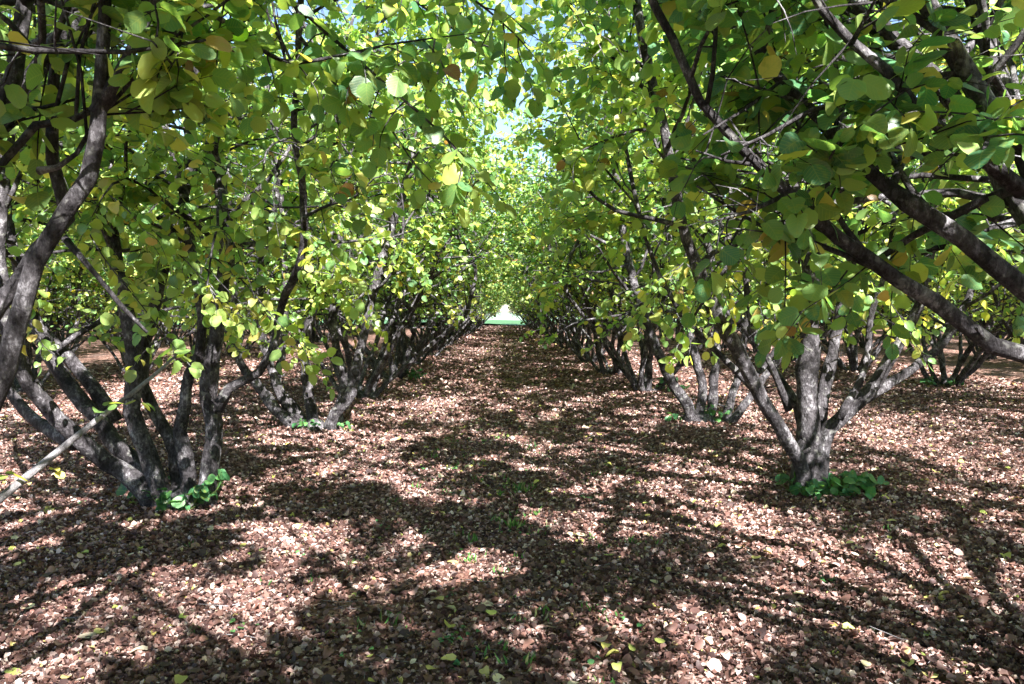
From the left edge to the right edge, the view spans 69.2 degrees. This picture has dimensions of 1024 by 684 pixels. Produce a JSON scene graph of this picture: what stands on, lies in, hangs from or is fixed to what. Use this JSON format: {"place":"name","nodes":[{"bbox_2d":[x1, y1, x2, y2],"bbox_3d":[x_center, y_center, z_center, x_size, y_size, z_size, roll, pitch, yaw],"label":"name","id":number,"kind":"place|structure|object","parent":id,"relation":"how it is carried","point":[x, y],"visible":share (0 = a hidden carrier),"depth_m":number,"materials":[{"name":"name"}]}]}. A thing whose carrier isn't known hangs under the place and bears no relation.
{"place":"outdoors","nodes":[
{"label":"outdoors","id":0,"kind":"place"},
{"bbox_2d":[0,323,1023,683],"bbox_3d":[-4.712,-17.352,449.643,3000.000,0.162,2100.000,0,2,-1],"label":"ground","id":1,"kind":"structure","parent":0,"point":[86,353],"depth_m":4.67,"materials":[{"name":"brown soil"}]},
{"bbox_2d":[1,286,69,337],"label":"hazel tree","id":2,"kind":"object","parent":1,"relation":"on","point":[57,306],"depth_m":21.72,"materials":[{"name":"green plant"}]},
{"bbox_2d":[6,135,80,314],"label":"hazel tree","id":3,"kind":"object","parent":1,"relation":"on","point":[64,260],"visible":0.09,"depth_m":10.81,"materials":[{"name":"green plant"}]},
{"bbox_2d":[59,307,84,341],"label":"hazel tree","id":4,"kind":"object","parent":1,"relation":"on","point":[62,337],"visible":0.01,"depth_m":35.75,"materials":[{"name":"green plant"}]},
{"bbox_2d":[0,127,169,391],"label":"hazel tree","id":5,"kind":"object","parent":1,"relation":"on","point":[76,298],"visible":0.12,"depth_m":13.64,"materials":[{"name":"green plant"}]},
{"bbox_2d":[42,236,137,352],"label":"hazel tree","id":6,"kind":"object","parent":1,"relation":"on","point":[75,346],"visible":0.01,"depth_m":25.55,"materials":[{"name":"green plant"}]},
{"bbox_2d":[58,223,158,348],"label":"hazel tree","id":7,"kind":"object","parent":1,"relation":"on","point":[111,335],"depth_m":29.25,"materials":[{"name":"green plant"}]},
{"bbox_2d":[31,133,253,371],"bbox_3d":[-8.805,-2.166,17.186,5.455,6.110,5.344,-1,3,-23],"label":"hazel tree","id":8,"kind":"object","parent":1,"relation":"on","point":[157,345],"visible":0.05,"depth_m":17.16,"materials":[{"name":"green plant"}]},
{"bbox_2d":[116,469,229,512],"bbox_3d":[-2.500,1.102,5.408,0.873,0.328,0.440,0,2,-1],"label":"basal shoot","id":9,"kind":"object","parent":1,"relation":"on","point":[197,492],"visible":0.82,"depth_m":5.36,"materials":[{"name":"green plant"}]},
{"bbox_2d":[161,312,188,344],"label":"hazel tree","id":10,"kind":"object","parent":1,"relation":"on","point":[180,336],"depth_m":33.07,"materials":[{"name":"green plant"}]},
{"bbox_2d":[111,131,280,362],"bbox_3d":[-8.796,-2.874,20.908,5.768,7.234,5.864,-1,3,-22],"label":"hazel tree","id":11,"kind":"object","parent":1,"relation":"on","point":[194,338],"visible":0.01,"depth_m":20.88,"materials":[{"name":"green plant"}]},
{"bbox_2d":[169,172,306,355],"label":"hazel tree","id":12,"kind":"object","parent":1,"relation":"on","point":[246,347],"depth_m":24.66,"materials":[{"name":"green plant"}]},
{"bbox_2d":[0,0,503,509],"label":"hazel tree","id":13,"kind":"object","parent":1,"relation":"on","point":[110,210],"visible":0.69,"depth_m":5.15,"materials":[{"name":"green plant"}]},
{"bbox_2d":[242,231,350,349],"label":"hazel tree","id":14,"kind":"object","parent":1,"relation":"on","point":[270,335],"depth_m":28.27,"materials":[{"name":"green plant"}]},
{"bbox_2d":[69,0,525,431],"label":"hazel tree","id":15,"kind":"object","parent":1,"relation":"on","point":[289,412],"visible":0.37,"depth_m":8.75,"materials":[{"name":"green plant"}]},
{"bbox_2d":[267,272,357,343],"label":"hazel tree","id":16,"kind":"object","parent":1,"relation":"on","point":[301,329],"depth_m":32.15,"materials":[{"name":"green plant"}]},
{"bbox_2d":[0,0,632,503],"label":"hazel tree","id":17,"kind":"object","parent":1,"relation":"on","point":[166,40],"visible":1,"depth_m":2.61,"materials":[{"name":"green plant"}]},
{"bbox_2d":[292,418,350,429],"bbox_3d":[-2.258,0.982,8.795,0.669,0.163,0.324,0,2,-1],"label":"basal shoot","id":18,"kind":"object","parent":1,"relation":"on","point":[302,423],"visible":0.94,"depth_m":8.76,"materials":[{"name":"green plant"}]},
{"bbox_2d":[315,296,364,341],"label":"hazel tree","id":19,"kind":"object","parent":1,"relation":"on","point":[317,338],"visible":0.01,"depth_m":35.77,"materials":[{"name":"green plant"}]},
{"bbox_2d":[318,294,365,332],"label":"hazel tree","id":20,"kind":"object","parent":1,"relation":"on","point":[338,322],"visible":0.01,"depth_m":39.23,"materials":[{"name":"green plant"}]},
{"bbox_2d":[159,0,538,397],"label":"hazel tree","id":21,"kind":"object","parent":1,"relation":"on","point":[474,266],"visible":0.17,"depth_m":12.14,"materials":[{"name":"green plant"}]},
{"bbox_2d":[345,301,381,336],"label":"hazel tree","id":22,"kind":"object","parent":1,"relation":"on","point":[349,332],"depth_m":42.86,"materials":[{"name":"green plant"}]},
{"bbox_2d":[254,82,534,379],"bbox_3d":[-2.467,-2.829,15.917,5.983,7.504,6.083,-1,3,-22],"label":"hazel tree","id":23,"kind":"object","parent":1,"relation":"on","point":[420,347],"visible":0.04,"depth_m":15.90,"materials":[{"name":"green plant"}]},
{"bbox_2d":[406,368,427,379],"bbox_3d":[-2.041,0.660,15.788,0.479,0.336,0.240,0,2,7],"label":"basal shoot","id":24,"kind":"object","parent":1,"relation":"on","point":[412,373],"visible":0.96,"depth_m":15.80,"materials":[{"name":"green plant"}]},
{"bbox_2d":[324,88,519,364],"bbox_3d":[-2.711,-2.985,19.527,5.964,7.435,6.050,-1,3,-27],"label":"hazel tree","id":25,"kind":"object","parent":1,"relation":"on","point":[419,361],"visible":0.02,"depth_m":19.45,"materials":[{"name":"green plant"}]},
{"bbox_2d":[351,213,512,356],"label":"hazel tree","id":26,"kind":"object","parent":1,"relation":"on","point":[439,333],"visible":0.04,"depth_m":23.39,"materials":[{"name":"green plant"}]},
{"bbox_2d":[360,186,506,351],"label":"hazel tree","id":27,"kind":"object","parent":1,"relation":"on","point":[438,347],"visible":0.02,"depth_m":26.45,"materials":[{"name":"green plant"}]},
{"bbox_2d":[410,214,512,339],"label":"hazel tree","id":28,"kind":"object","parent":1,"relation":"on","point":[461,333],"visible":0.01,"depth_m":34.26,"materials":[{"name":"green plant"}]},
{"bbox_2d":[418,215,509,345],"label":"hazel tree","id":29,"kind":"object","parent":1,"relation":"on","point":[451,342],"depth_m":30.52,"materials":[{"name":"green plant"}]},
{"bbox_2d":[461,295,505,332],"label":"hazel tree","id":30,"kind":"object","parent":1,"relation":"on","point":[486,319],"visible":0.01,"depth_m":49.17,"materials":[{"name":"green plant"}]},
{"bbox_2d":[461,271,508,333],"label":"hazel tree","id":31,"kind":"object","parent":1,"relation":"on","point":[485,314],"depth_m":45.31,"materials":[{"name":"green plant"}]},
{"bbox_2d":[461,285,509,336],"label":"hazel tree","id":32,"kind":"object","parent":1,"relation":"on","point":[489,307],"visible":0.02,"depth_m":41.72,"materials":[{"name":"green plant"}]},
{"bbox_2d":[469,299,503,330],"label":"hazel tree","id":33,"kind":"object","parent":1,"relation":"on","point":[481,318],"visible":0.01,"depth_m":52.69,"materials":[{"name":"green plant"}]},
{"bbox_2d":[0,325,1023,683],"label":"fallen leaves","id":34,"kind":"object","parent":1,"relation":"on","point":[906,565],"depth_m":4.90,"materials":[{"name":"brown plant"}]},
{"bbox_2d":[75,391,949,683],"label":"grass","id":35,"kind":"structure","parent":1,"relation":"on","point":[513,523],"depth_m":4.71,"materials":[{"name":"green plant"}]},
{"bbox_2d":[1,403,1023,683],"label":"fallen yellow leaves","id":36,"kind":"object","parent":1,"relation":"on","point":[179,679],"visible":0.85,"depth_m":3.65,"materials":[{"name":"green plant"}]},
{"bbox_2d":[501,297,537,328],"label":"hazel tree","id":37,"kind":"object","parent":1,"relation":"on","point":[521,317],"depth_m":57.86,"materials":[{"name":"green plant"}]},
{"bbox_2d":[69,415,974,669],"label":"weeds","id":38,"kind":"object","parent":1,"relation":"on","point":[457,661],"visible":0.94,"depth_m":3.57,"materials":[{"name":"green plant"}]},
{"bbox_2d":[499,284,556,334],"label":"hazel tree","id":39,"kind":"object","parent":1,"relation":"on","point":[505,299],"visible":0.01,"depth_m":43.10,"materials":[{"name":"green plant"}]},
{"bbox_2d":[503,291,558,332],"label":"hazel tree","id":40,"kind":"object","parent":1,"relation":"on","point":[530,317],"depth_m":46.74,"materials":[{"name":"green plant"}]},
{"bbox_2d":[501,270,561,334],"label":"hazel tree","id":41,"kind":"object","parent":1,"relation":"on","point":[509,295],"visible":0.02,"depth_m":39.09,"materials":[{"name":"green plant"}]},
{"bbox_2d":[497,219,580,343],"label":"hazel tree","id":42,"kind":"object","parent":1,"relation":"on","point":[546,332],"visible":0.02,"depth_m":31.89,"materials":[{"name":"green plant"}]},
{"bbox_2d":[505,227,577,340],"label":"hazel tree","id":43,"kind":"object","parent":1,"relation":"on","point":[552,330],"depth_m":35.68,"materials":[{"name":"green plant"}]},
{"bbox_2d":[498,216,607,348],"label":"hazel tree","id":44,"kind":"object","parent":1,"relation":"on","point":[558,338],"visible":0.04,"depth_m":28.37,"materials":[{"name":"green plant"}]},
{"bbox_2d":[506,182,641,353],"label":"hazel tree","id":45,"kind":"object","parent":1,"relation":"on","point":[578,334],"visible":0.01,"depth_m":24.85,"materials":[{"name":"green plant"}]},
{"bbox_2d":[493,139,674,361],"bbox_3d":[2.309,-2.702,20.788,5.631,6.788,5.575,-1,3,-22],"label":"hazel tree","id":46,"kind":"object","parent":1,"relation":"on","point":[516,286],"visible":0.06,"depth_m":20.73,"materials":[{"name":"green plant"}]},
{"bbox_2d":[486,47,701,374],"bbox_3d":[2.290,-2.808,17.022,5.895,7.347,6.016,-1,3,-23],"label":"hazel tree","id":47,"kind":"object","parent":1,"relation":"on","point":[614,369],"visible":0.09,"depth_m":16.89,"materials":[{"name":"green plant"}]},
{"bbox_2d":[485,3,817,391],"bbox_3d":[2.358,-2.490,13.193,5.595,7.008,5.686,-1,3,-23],"label":"hazel tree","id":48,"kind":"object","parent":1,"relation":"on","point":[566,268],"visible":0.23,"depth_m":12.78,"materials":[{"name":"green plant"}]},
{"bbox_2d":[657,306,676,337],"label":"hazel tree","id":49,"kind":"object","parent":1,"relation":"on","point":[660,334],"depth_m":40.62,"materials":[{"name":"green plant"}]},
{"bbox_2d":[653,377,689,391],"bbox_3d":[2.849,0.782,13.257,0.641,0.342,0.308,0,2,-1],"label":"basal shoot","id":50,"kind":"object","parent":1,"relation":"on","point":[668,389],"visible":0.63,"depth_m":13.24,"materials":[{"name":"green plant"}]},
{"bbox_2d":[650,241,704,340],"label":"hazel tree","id":51,"kind":"object","parent":1,"relation":"on","point":[676,331],"visible":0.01,"depth_m":36.71,"materials":[{"name":"green plant"}]},
{"bbox_2d":[664,404,731,421],"bbox_3d":[2.378,0.925,9.523,0.862,0.276,0.363,0,2,-1],"label":"basal shoot","id":52,"kind":"object","parent":1,"relation":"on","point":[710,412],"visible":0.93,"depth_m":9.53,"materials":[{"name":"green plant"}]},
{"bbox_2d":[665,217,733,344],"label":"hazel tree","id":53,"kind":"object","parent":1,"relation":"on","point":[696,338],"visible":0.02,"depth_m":33.11,"materials":[{"name":"green plant"}]},
{"bbox_2d":[670,215,766,347],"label":"hazel tree","id":54,"kind":"object","parent":1,"relation":"on","point":[723,343],"visible":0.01,"depth_m":29.43,"materials":[{"name":"green plant"}]},
{"bbox_2d":[484,0,967,423],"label":"hazel tree","id":55,"kind":"object","parent":1,"relation":"on","point":[696,414],"visible":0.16,"depth_m":9.47,"materials":[{"name":"green plant"}]},
{"bbox_2d":[693,183,767,353],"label":"hazel tree","id":56,"kind":"object","parent":1,"relation":"on","point":[750,351],"depth_m":25.84,"materials":[{"name":"green plant"}]},
{"bbox_2d":[493,0,1023,489],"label":"hazel tree","id":57,"kind":"object","parent":1,"relation":"on","point":[807,448],"visible":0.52,"depth_m":5.68,"materials":[{"name":"green plant"}]},
{"bbox_2d":[704,208,833,361],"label":"hazel tree","id":58,"kind":"object","parent":1,"relation":"on","point":[825,334],"depth_m":21.80,"materials":[{"name":"green plant"}]},
{"bbox_2d":[581,0,1023,372],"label":"hazel tree","id":59,"kind":"object","parent":1,"relation":"on","point":[832,162],"visible":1,"depth_m":2.46,"materials":[{"name":"green plant"}]},
{"bbox_2d":[821,318,832,343],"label":"hazel tree","id":60,"kind":"object","parent":1,"relation":"on","point":[823,330],"depth_m":34.09,"materials":[{"name":"green plant"}]},
{"bbox_2d":[775,468,889,500],"bbox_3d":[2.553,1.119,5.855,0.910,0.260,0.447,0,2,-1],"label":"basal shoot","id":61,"kind":"object","parent":1,"relation":"on","point":[851,481],"visible":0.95,"depth_m":5.80,"materials":[{"name":"green plant"}]},
{"bbox_2d":[744,167,960,371],"bbox_3d":[8.473,-2.446,18.352,5.871,6.593,5.769,-1,3,-27],"label":"hazel tree","id":62,"kind":"object","parent":1,"relation":"on","point":[851,351],"visible":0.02,"depth_m":18.23,"materials":[{"name":"green plant"}]},
{"bbox_2d":[829,309,904,347],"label":"hazel tree","id":63,"kind":"object","parent":1,"relation":"on","point":[861,342],"depth_m":30.34,"materials":[{"name":"green plant"}]},
{"bbox_2d":[791,56,1023,387],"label":"hazel tree","id":64,"kind":"object","parent":1,"relation":"on","point":[971,367],"visible":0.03,"depth_m":14.46,"materials":[{"name":"green plant"}]},
{"bbox_2d":[879,286,983,351],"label":"hazel tree","id":65,"kind":"object","parent":1,"relation":"on","point":[928,345],"depth_m":26.66,"materials":[{"name":"green plant"}]},
{"bbox_2d":[920,376,968,385],"bbox_3d":[8.480,0.765,14.546,1.074,0.276,0.497,0,2,-1],"label":"basal shoot","id":66,"kind":"object","parent":1,"relation":"on","point":[925,381],"visible":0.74,"depth_m":14.49,"materials":[{"name":"green plant"}]},
{"bbox_2d":[883,59,1023,343],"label":"hazel tree","id":67,"kind":"object","parent":1,"relation":"on","point":[1002,311],"visible":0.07,"depth_m":11.02,"materials":[{"name":"green plant"}]},
{"bbox_2d":[936,172,1014,359],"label":"hazel tree","id":68,"kind":"object","parent":1,"relation":"on","point":[991,356],"visible":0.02,"depth_m":23.05,"materials":[{"name":"green plant"}]},
{"bbox_2d":[8,0,1023,311],"label":"sky","id":69,"kind":"structure","parent":0,"point":[526,9],"materials":[{"name":"white"}]},
{"bbox_2d":[79,319,982,324],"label":"grass verge","id":70,"kind":"object","parent":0,"point":[511,322],"depth_m":85.21,"materials":[{"name":"green plant"}]},
{"bbox_2d":[229,312,938,322],"bbox_3d":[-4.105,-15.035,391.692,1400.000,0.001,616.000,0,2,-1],"label":"field","id":71,"kind":"structure","parent":0,"point":[504,316],"depth_m":155.01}
]}

